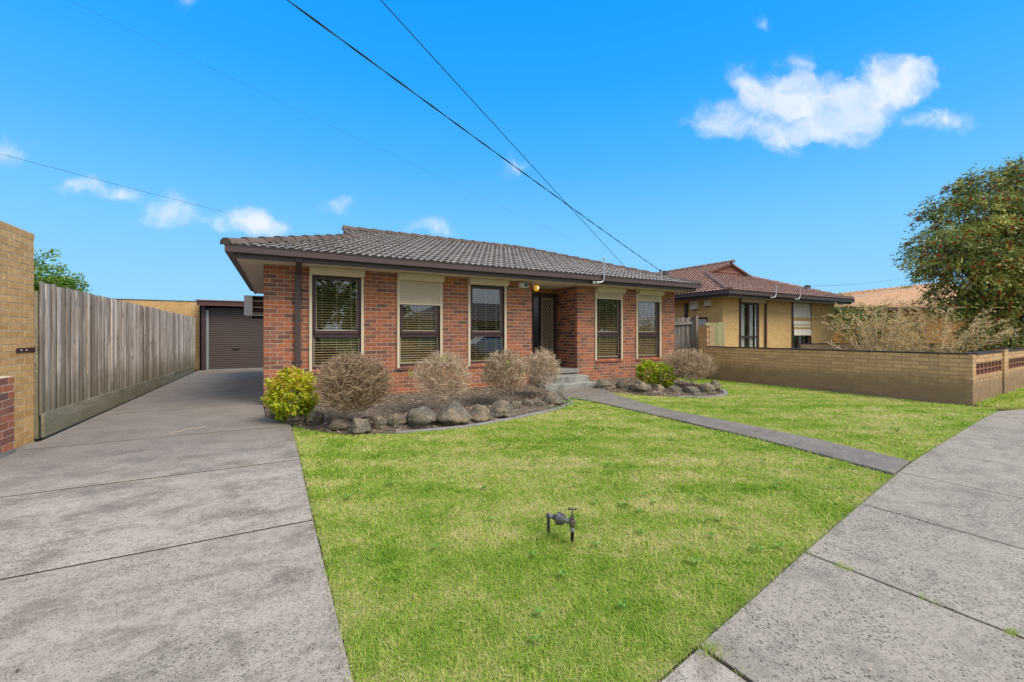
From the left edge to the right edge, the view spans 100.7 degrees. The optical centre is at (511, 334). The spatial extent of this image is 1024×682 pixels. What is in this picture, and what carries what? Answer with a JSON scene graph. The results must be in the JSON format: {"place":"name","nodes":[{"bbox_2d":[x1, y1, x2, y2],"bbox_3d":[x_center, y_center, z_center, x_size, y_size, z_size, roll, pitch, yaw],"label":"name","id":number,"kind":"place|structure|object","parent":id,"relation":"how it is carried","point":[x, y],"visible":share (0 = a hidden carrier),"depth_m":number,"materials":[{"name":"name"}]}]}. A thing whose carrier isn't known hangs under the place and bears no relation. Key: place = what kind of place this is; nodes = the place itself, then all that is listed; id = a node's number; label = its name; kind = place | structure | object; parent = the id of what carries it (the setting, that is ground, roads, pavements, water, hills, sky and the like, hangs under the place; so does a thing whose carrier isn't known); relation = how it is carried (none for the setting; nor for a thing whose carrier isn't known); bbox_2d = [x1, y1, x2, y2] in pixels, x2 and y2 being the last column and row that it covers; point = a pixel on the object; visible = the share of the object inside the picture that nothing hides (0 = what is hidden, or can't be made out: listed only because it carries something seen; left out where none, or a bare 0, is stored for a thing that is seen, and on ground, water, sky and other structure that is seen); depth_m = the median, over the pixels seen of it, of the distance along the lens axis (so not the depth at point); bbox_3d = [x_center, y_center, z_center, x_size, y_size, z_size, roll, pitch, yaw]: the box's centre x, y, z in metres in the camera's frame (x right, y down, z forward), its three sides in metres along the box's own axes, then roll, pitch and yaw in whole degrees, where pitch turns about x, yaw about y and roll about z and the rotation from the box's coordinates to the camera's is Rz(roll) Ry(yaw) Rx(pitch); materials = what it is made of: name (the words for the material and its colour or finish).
{"place":"outdoors","nodes":[
{"label":"outdoors","id":0,"kind":"place"},
{"bbox_2d":[2,154,218,210],"bbox_3d":[-22.946,-8.384,21.376,0.015,1.183,14.426,0,0,39],"label":"overhead wire","id":1,"kind":"object","parent":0,"point":[105,181],"visible":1,"depth_m":22.65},
{"bbox_2d":[75,3,596,250],"bbox_3d":[-7.710,-8.545,16.495,38.807,5.495,0.005,0,0,-44],"label":"overhead wire","id":2,"kind":"object","parent":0,"point":[290,106],"visible":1,"depth_m":15.82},
{"bbox_2d":[264,383,567,434],"bbox_3d":[-1.339,1.372,8.186,6.000,0.116,3.480,0,0,-29],"label":"garden bed","id":3,"kind":"object","parent":0,"point":[430,402],"visible":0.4,"depth_m":8.12,"materials":[{"name":"soil"}]},
{"bbox_2d":[260,366,320,422],"bbox_3d":[-3.560,0.958,6.840,0.908,0.935,0.901,0,0,-29],"label":"leafy shrub","id":4,"kind":"object","parent":3,"relation":"on","point":[281,408],"visible":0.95,"depth_m":6.67,"materials":[{"name":"green plant"}]},
{"bbox_2d":[284,413,306,425],"bbox_3d":[-3.442,1.351,6.779,0.318,0.232,0.383,0,0,19],"label":"rock","id":5,"kind":"object","parent":3,"relation":"on","point":[298,419],"visible":0.69,"depth_m":6.66,"materials":[{"name":"grey stone"}]},
{"bbox_2d":[306,410,323,425],"bbox_3d":[-3.094,1.324,6.683,0.227,0.250,0.297,0,0,26],"label":"rock","id":6,"kind":"object","parent":3,"relation":"on","point":[315,417],"visible":0.87,"depth_m":6.60,"materials":[{"name":"grey stone"}]},
{"bbox_2d":[329,416,351,430],"bbox_3d":[-2.569,1.337,6.366,0.371,0.209,0.330,0,0,11],"label":"rock","id":7,"kind":"object","parent":3,"relation":"on","point":[340,423],"visible":0.95,"depth_m":6.24,"materials":[{"name":"grey stone"}]},
{"bbox_2d":[307,349,396,414],"bbox_3d":[-2.408,0.802,6.503,1.297,1.167,1.232,0,0,-29],"label":"bare shrub","id":8,"kind":"object","parent":3,"relation":"on","point":[352,382],"visible":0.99,"depth_m":6.24,"materials":[{"name":"beige plant"}]},
{"bbox_2d":[349,417,371,434],"bbox_3d":[-2.185,1.328,6.133,0.296,0.287,0.378,0,0,-29],"label":"rock","id":9,"kind":"object","parent":3,"relation":"on","point":[359,426],"visible":0.97,"depth_m":6.02,"materials":[{"name":"grey stone"}]},
{"bbox_2d":[372,415,387,428],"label":"rock","id":10,"kind":"object","parent":3,"relation":"on","point":[379,422],"visible":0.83,"depth_m":6.24,"materials":[{"name":"grey stone"}]},
{"bbox_2d":[387,414,406,427],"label":"rock","id":11,"kind":"object","parent":3,"relation":"on","point":[396,421],"visible":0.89,"depth_m":6.30,"materials":[{"name":"grey stone"}]},
{"bbox_2d":[406,406,436,428],"bbox_3d":[-1.406,1.303,6.489,0.518,0.377,0.455,0,0,-3],"label":"rock","id":12,"kind":"object","parent":3,"relation":"on","point":[422,417],"visible":0.8,"depth_m":6.35,"materials":[{"name":"grey stone"}]},
{"bbox_2d":[406,349,475,410],"bbox_3d":[-1.217,0.809,7.395,1.166,1.114,1.126,0,0,9],"label":"bare shrub","id":13,"kind":"object","parent":3,"relation":"on","point":[445,385],"visible":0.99,"depth_m":7.29,"materials":[{"name":"brown plant"}]},
{"bbox_2d":[436,400,471,425],"bbox_3d":[-0.934,1.266,6.668,0.544,0.432,0.498,0,0,-29],"label":"rock","id":14,"kind":"object","parent":3,"relation":"on","point":[454,412],"visible":0.85,"depth_m":6.55,"materials":[{"name":"grey stone"}]},
{"bbox_2d":[469,404,490,422],"bbox_3d":[-0.504,1.311,6.971,0.364,0.320,0.434,0,0,19],"label":"rock","id":15,"kind":"object","parent":3,"relation":"on","point":[478,413],"visible":0.87,"depth_m":6.84,"materials":[{"name":"grey stone"}]},
{"bbox_2d":[489,400,515,417],"bbox_3d":[-0.179,1.315,7.289,0.489,0.358,0.417,0,0,-29],"label":"rock","id":16,"kind":"object","parent":3,"relation":"on","point":[502,408],"visible":0.85,"depth_m":7.19,"materials":[{"name":"grey stone"}]},
{"bbox_2d":[476,349,530,402],"bbox_3d":[-0.148,0.815,8.255,1.127,1.111,1.107,0,0,-29],"label":"bare shrub","id":17,"kind":"object","parent":3,"relation":"on","point":[499,368],"visible":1,"depth_m":8.12,"materials":[{"name":"brown plant"}]},
{"bbox_2d":[510,401,521,408],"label":"rock","id":18,"kind":"object","parent":3,"relation":"on","point":[516,404],"visible":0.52,"depth_m":7.72,"materials":[{"name":"grey stone"}]},
{"bbox_2d":[522,398,533,406],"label":"rock","id":19,"kind":"object","parent":3,"relation":"on","point":[527,402],"visible":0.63,"depth_m":7.95,"materials":[{"name":"grey stone"}]},
{"bbox_2d":[532,397,543,406],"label":"rock","id":20,"kind":"object","parent":3,"relation":"on","point":[536,401],"visible":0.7,"depth_m":8.08,"materials":[{"name":"grey stone"}]},
{"bbox_2d":[523,346,562,397],"bbox_3d":[0.636,0.809,9.201,0.971,1.114,0.976,0,0,-29],"label":"bare shrub","id":21,"kind":"object","parent":3,"relation":"on","point":[537,358],"visible":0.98,"depth_m":9.08,"materials":[{"name":"beige plant"}]},
{"bbox_2d":[542,392,562,404],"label":"rock","id":22,"kind":"object","parent":3,"relation":"on","point":[554,398],"visible":0.8,"depth_m":8.43,"materials":[{"name":"grey stone"}]},
{"bbox_2d":[557,391,562,398],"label":"rock","id":23,"kind":"object","parent":3,"relation":"on","point":[559,393],"visible":0.45,"depth_m":9.10,"materials":[{"name":"grey stone"}]},
{"bbox_2d":[548,386,726,408],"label":"bed weeds","id":24,"kind":"object","parent":3,"relation":"on","point":[568,401],"visible":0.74,"depth_m":8.47,"materials":[{"name":"green plant"}]},
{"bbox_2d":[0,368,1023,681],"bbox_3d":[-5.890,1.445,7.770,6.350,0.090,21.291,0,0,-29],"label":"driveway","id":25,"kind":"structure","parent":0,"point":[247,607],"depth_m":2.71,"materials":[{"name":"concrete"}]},
{"bbox_2d":[194,299,263,369],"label":"garage","id":26,"kind":"structure","parent":25,"relation":"on","point":[231,335],"depth_m":16.89,"materials":[{"name":"paint"}]},
{"bbox_2d":[209,307,263,369],"bbox_3d":[-10.356,0.176,17.413,3.400,2.448,0.065,0,0,-29],"label":"roller door","id":27,"kind":"structure","parent":26,"relation":"in","point":[236,340],"depth_m":17.00,"materials":[{"name":"paint"}]},
{"bbox_2d":[16,396,981,681],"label":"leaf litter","id":28,"kind":"object","parent":25,"relation":"on","point":[334,612],"visible":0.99,"depth_m":2.33,"materials":[{"name":"brown plant"}]},
{"bbox_2d":[0,0,1023,333],"label":"sky","id":29,"kind":"structure","parent":0,"point":[789,141],"materials":[{"name":"blue"}]},
{"bbox_2d":[34,370,1005,681],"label":"soil","id":30,"kind":"structure","parent":0,"point":[310,502],"depth_m":6.05,"materials":[{"name":"brown soil"}]},
{"bbox_2d":[0,376,15,457],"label":"red brick pier","id":31,"kind":"structure","parent":30,"relation":"on","point":[7,396],"depth_m":4.92,"materials":[{"name":"brick"}]},
{"bbox_2d":[0,220,33,447],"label":"tan brick pier","id":32,"kind":"structure","parent":30,"relation":"on","point":[16,287],"depth_m":5.34,"materials":[{"name":"beige brick"}]},
{"bbox_2d":[16,347,34,352],"bbox_3d":[-6.307,0.205,5.544,0.013,0.060,0.590,0,0,-29],"label":"metal strap","id":33,"kind":"object","parent":32,"relation":"attached to","point":[23,350],"visible":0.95,"depth_m":5.45,"materials":[{"name":"brown metal"}]},
{"bbox_2d":[34,248,96,291],"bbox_3d":[-15.037,-0.734,13.194,3.717,4.279,2.608,0,0,24],"label":"leafy tree","id":34,"kind":"object","parent":30,"relation":"on","point":[64,281],"visible":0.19,"depth_m":13.13,"materials":[{"name":"green plant"}]},
{"bbox_2d":[34,281,195,438],"bbox_3d":[-9.324,0.343,10.960,0.260,2.113,12.133,0,0,-29],"label":"timber fence","id":35,"kind":"object","parent":30,"relation":"on","point":[80,348],"visible":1,"depth_m":7.42,"materials":[{"name":"grey wood"}]},
{"bbox_2d":[110,299,199,369],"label":"tan brick wall","id":36,"kind":"structure","parent":30,"relation":"on","point":[190,308],"depth_m":16.96,"materials":[{"name":"brick"}]},
{"bbox_2d":[220,225,701,405],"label":"brick house","id":37,"kind":"structure","parent":30,"relation":"on","point":[399,303],"depth_m":10.42,"materials":[{"name":"brick"}]},
{"bbox_2d":[310,275,360,373],"bbox_3d":[-3.728,-0.210,9.042,1.035,2.050,0.170,0,0,-29],"label":"window","id":38,"kind":"structure","parent":37,"relation":"in","point":[316,333],"depth_m":9.04,"materials":[{"name":"brown glass"}]},
{"bbox_2d":[398,282,439,369],"bbox_3d":[-2.156,-0.210,9.904,1.030,2.050,0.169,0,0,-29],"label":"window","id":39,"kind":"structure","parent":37,"relation":"in","point":[417,333],"depth_m":9.92,"materials":[{"name":"brown glass"}]},
{"bbox_2d":[287,0,659,270],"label":"overhead wire","id":40,"kind":"object","parent":37,"relation":"attached to","point":[327,29],"visible":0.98,"depth_m":5.26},
{"bbox_2d":[470,285,503,366],"bbox_3d":[-0.643,-0.210,10.736,1.025,2.050,0.171,0,0,-29],"label":"window","id":41,"kind":"structure","parent":37,"relation":"in","point":[486,333],"depth_m":10.74,"materials":[{"name":"brown glass"}]},
{"bbox_2d":[380,0,641,284],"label":"overhead wire","id":42,"kind":"object","parent":37,"relation":"attached to","point":[487,117],"visible":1,"depth_m":5.29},
{"bbox_2d":[595,293,622,361],"bbox_3d":[2.850,-0.210,12.653,1.023,2.050,0.171,0,0,-29],"label":"window","id":43,"kind":"structure","parent":37,"relation":"in","point":[609,358],"depth_m":12.71,"materials":[{"name":"brown"}]},
{"bbox_2d":[636,296,659,360],"bbox_3d":[4.283,-0.210,13.439,1.039,2.050,0.170,0,0,-29],"label":"window","id":44,"kind":"structure","parent":37,"relation":"in","point":[646,356],"depth_m":13.49,"materials":[{"name":"brown"}]},
{"bbox_2d":[396,397,573,433],"bbox_3d":[0.016,1.428,7.553,0.737,0.064,4.458,0,0,41],"label":"garden edging","id":45,"kind":"object","parent":30,"relation":"on","point":[477,424],"visible":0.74,"depth_m":6.71,"materials":[{"name":"concrete"}]},
{"bbox_2d":[674,316,697,372],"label":"timber gate","id":46,"kind":"structure","parent":30,"relation":"on","point":[683,333],"depth_m":14.41,"materials":[{"name":"grey wood"}]},
{"bbox_2d":[677,388,727,397],"bbox_3d":[4.851,1.428,10.410,0.869,0.064,2.707,0,0,37],"label":"garden edging","id":47,"kind":"object","parent":30,"relation":"on","point":[725,392],"visible":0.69,"depth_m":9.57,"materials":[{"name":"concrete"}]},
{"bbox_2d":[705,322,724,345],"bbox_3d":[6.898,0.443,14.481,1.030,1.714,0.070,0,0,-29],"label":"paling panel","id":48,"kind":"object","parent":30,"relation":"on","point":[719,333],"visible":0.37,"depth_m":14.56,"materials":[{"name":"beige wood"}]},
{"bbox_2d":[657,259,854,350],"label":"yellow brick house","id":49,"kind":"structure","parent":30,"relation":"on","point":[747,309],"depth_m":16.87,"materials":[{"name":"brick"}]},
{"bbox_2d":[692,317,707,338],"bbox_3d":[7.090,-0.225,16.303,0.060,0.830,1.020,0,0,-29],"label":"window","id":50,"kind":"structure","parent":49,"relation":"in","point":[701,320],"depth_m":16.10,"materials":[{"name":"white glass"}]},
{"bbox_2d":[739,298,766,346],"bbox_3d":[9.141,-0.090,16.204,1.700,2.480,0.234,0,0,-29],"label":"window","id":51,"kind":"structure","parent":49,"relation":"in","point":[759,304],"depth_m":16.33,"materials":[{"name":"brown glass"}]},
{"bbox_2d":[792,302,811,347],"bbox_3d":[12.069,-0.090,17.821,1.450,2.480,0.310,0,0,-29],"label":"window","id":52,"kind":"structure","parent":49,"relation":"in","point":[799,324],"depth_m":17.76,"materials":[{"name":"beige"}]},
{"bbox_2d":[698,325,972,404],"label":"brick wall","id":53,"kind":"structure","parent":30,"relation":"on","point":[939,377],"depth_m":10.30,"materials":[{"name":"brick"}]},
{"bbox_2d":[818,294,964,351],"bbox_3d":[9.959,0.146,11.523,3.413,2.362,3.088,0,0,-29],"label":"dry shrub","id":54,"kind":"object","parent":30,"relation":"on","point":[891,347],"visible":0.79,"depth_m":11.24,"materials":[{"name":"brown plant"}]},
{"bbox_2d":[799,343,1014,352],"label":"brick wall","id":55,"kind":"structure","parent":30,"relation":"on","point":[845,346],"depth_m":17.90,"materials":[{"name":"brick"}]},
{"bbox_2d":[834,283,987,342],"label":"orange brick house","id":56,"kind":"structure","parent":30,"relation":"on","point":[874,296],"depth_m":25.56,"materials":[{"name":"brick"}]},
{"bbox_2d":[852,293,1022,352],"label":"dry shrub","id":57,"kind":"object","parent":30,"relation":"on","point":[961,345],"visible":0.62,"depth_m":11.17,"materials":[{"name":"brown plant"}]},
{"bbox_2d":[890,152,1023,350],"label":"bottlebrush tree","id":58,"kind":"object","parent":30,"relation":"on","point":[975,250],"visible":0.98,"depth_m":15.45,"materials":[{"name":"green plant"}]},
{"bbox_2d":[947,325,1023,351],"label":"green bush","id":59,"kind":"object","parent":30,"relation":"on","point":[981,344],"visible":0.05,"depth_m":17.29,"materials":[{"name":"green plant"}]},
{"bbox_2d":[964,346,1023,405],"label":"street brick wall","id":60,"kind":"structure","parent":30,"relation":"on","point":[995,372],"depth_m":9.35,"materials":[{"name":"brick"}]},
{"bbox_2d":[291,396,994,681],"bbox_3d":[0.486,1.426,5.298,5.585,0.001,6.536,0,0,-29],"label":"lawn","id":61,"kind":"structure","parent":0,"point":[715,623],"depth_m":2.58,"materials":[{"name":"green plant"}]},
{"bbox_2d":[546,508,576,543],"bbox_3d":[0.334,1.317,2.913,0.222,0.289,0.086,0,0,43],"label":"water meter","id":62,"kind":"object","parent":61,"relation":"on","point":[559,518],"visible":0.96,"depth_m":2.88,"materials":[{"name":"grey metal"}]},
{"bbox_2d":[589,377,722,396],"bbox_3d":[4.007,1.372,11.280,3.840,0.115,3.360,0,0,-29],"label":"garden bed","id":63,"kind":"object","parent":0,"point":[628,389],"visible":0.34,"depth_m":10.45,"materials":[{"name":"soil"}]},
{"bbox_2d":[597,379,612,389],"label":"rock","id":64,"kind":"object","parent":63,"relation":"on","point":[604,384],"visible":0.89,"depth_m":10.86,"materials":[{"name":"grey stone"}]},
{"bbox_2d":[615,380,626,387],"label":"rock","id":65,"kind":"object","parent":63,"relation":"on","point":[621,384],"visible":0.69,"depth_m":10.65,"materials":[{"name":"grey stone"}]},
{"bbox_2d":[630,380,651,391],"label":"rock","id":66,"kind":"object","parent":63,"relation":"on","point":[639,385],"visible":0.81,"depth_m":10.23,"materials":[{"name":"grey stone"}]},
{"bbox_2d":[635,359,676,387],"bbox_3d":[3.569,1.005,10.547,1.029,0.824,0.685,0,0,0],"label":"leafy shrub","id":67,"kind":"object","parent":63,"relation":"on","point":[655,377],"visible":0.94,"depth_m":10.41,"materials":[{"name":"green plant"}]},
{"bbox_2d":[654,384,664,389],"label":"rock","id":68,"kind":"object","parent":63,"relation":"on","point":[659,387],"visible":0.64,"depth_m":10.16,"materials":[{"name":"grey stone"}]},
{"bbox_2d":[667,385,681,392],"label":"rock","id":69,"kind":"object","parent":63,"relation":"on","point":[675,389],"visible":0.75,"depth_m":9.96,"materials":[{"name":"grey stone"}]},
{"bbox_2d":[658,346,718,381],"bbox_3d":[4.438,0.837,10.708,1.487,1.078,1.478,0,0,-29],"label":"bare shrub","id":70,"kind":"object","parent":63,"relation":"on","point":[676,359],"visible":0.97,"depth_m":10.47,"materials":[{"name":"beige plant"}]},
{"bbox_2d":[683,386,700,394],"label":"rock","id":71,"kind":"object","parent":63,"relation":"on","point":[692,390],"visible":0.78,"depth_m":9.86,"materials":[{"name":"grey stone"}]},
{"bbox_2d":[698,382,715,394],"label":"rock","id":72,"kind":"object","parent":63,"relation":"on","point":[708,388],"visible":0.73,"depth_m":9.91,"materials":[{"name":"grey stone"}]},
{"bbox_2d":[710,380,720,392],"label":"rock","id":73,"kind":"object","parent":63,"relation":"on","point":[716,385],"visible":0.59,"depth_m":10.30,"materials":[{"name":"grey stone"}]},
{"bbox_2d":[551,388,909,475],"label":"garden path","id":74,"kind":"structure","parent":0,"point":[883,463],"depth_m":5.97,"materials":[{"name":"concrete"}]},
{"bbox_2d":[612,377,997,461],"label":"lawn","id":75,"kind":"structure","parent":0,"point":[909,425],"depth_m":7.45,"materials":[{"name":"green plant"}]},
{"bbox_2d":[344,391,982,640],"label":"lawn weeds","id":76,"kind":"object","parent":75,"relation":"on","point":[622,602],"visible":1,"depth_m":3.48,"materials":[{"name":"green plant"}]},
{"bbox_2d":[700,409,1023,681],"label":"footpath","id":77,"kind":"structure","parent":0,"point":[792,624],"depth_m":2.34,"materials":[{"name":"concrete"}]},
{"bbox_2d":[122,476,1022,678],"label":"joint grass","id":78,"kind":"structure","parent":77,"relation":"on","point":[550,535],"depth_m":2.00,"materials":[{"name":"green plant"}]},
{"label":"lawn","id":79,"kind":"structure","parent":0,"visible":0},
{"bbox_2d":[975,387,1023,409],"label":"verge grass","id":80,"kind":"structure","parent":79,"relation":"on","point":[1012,400],"depth_m":8.61,"materials":[{"name":"green plant"}]}
]}

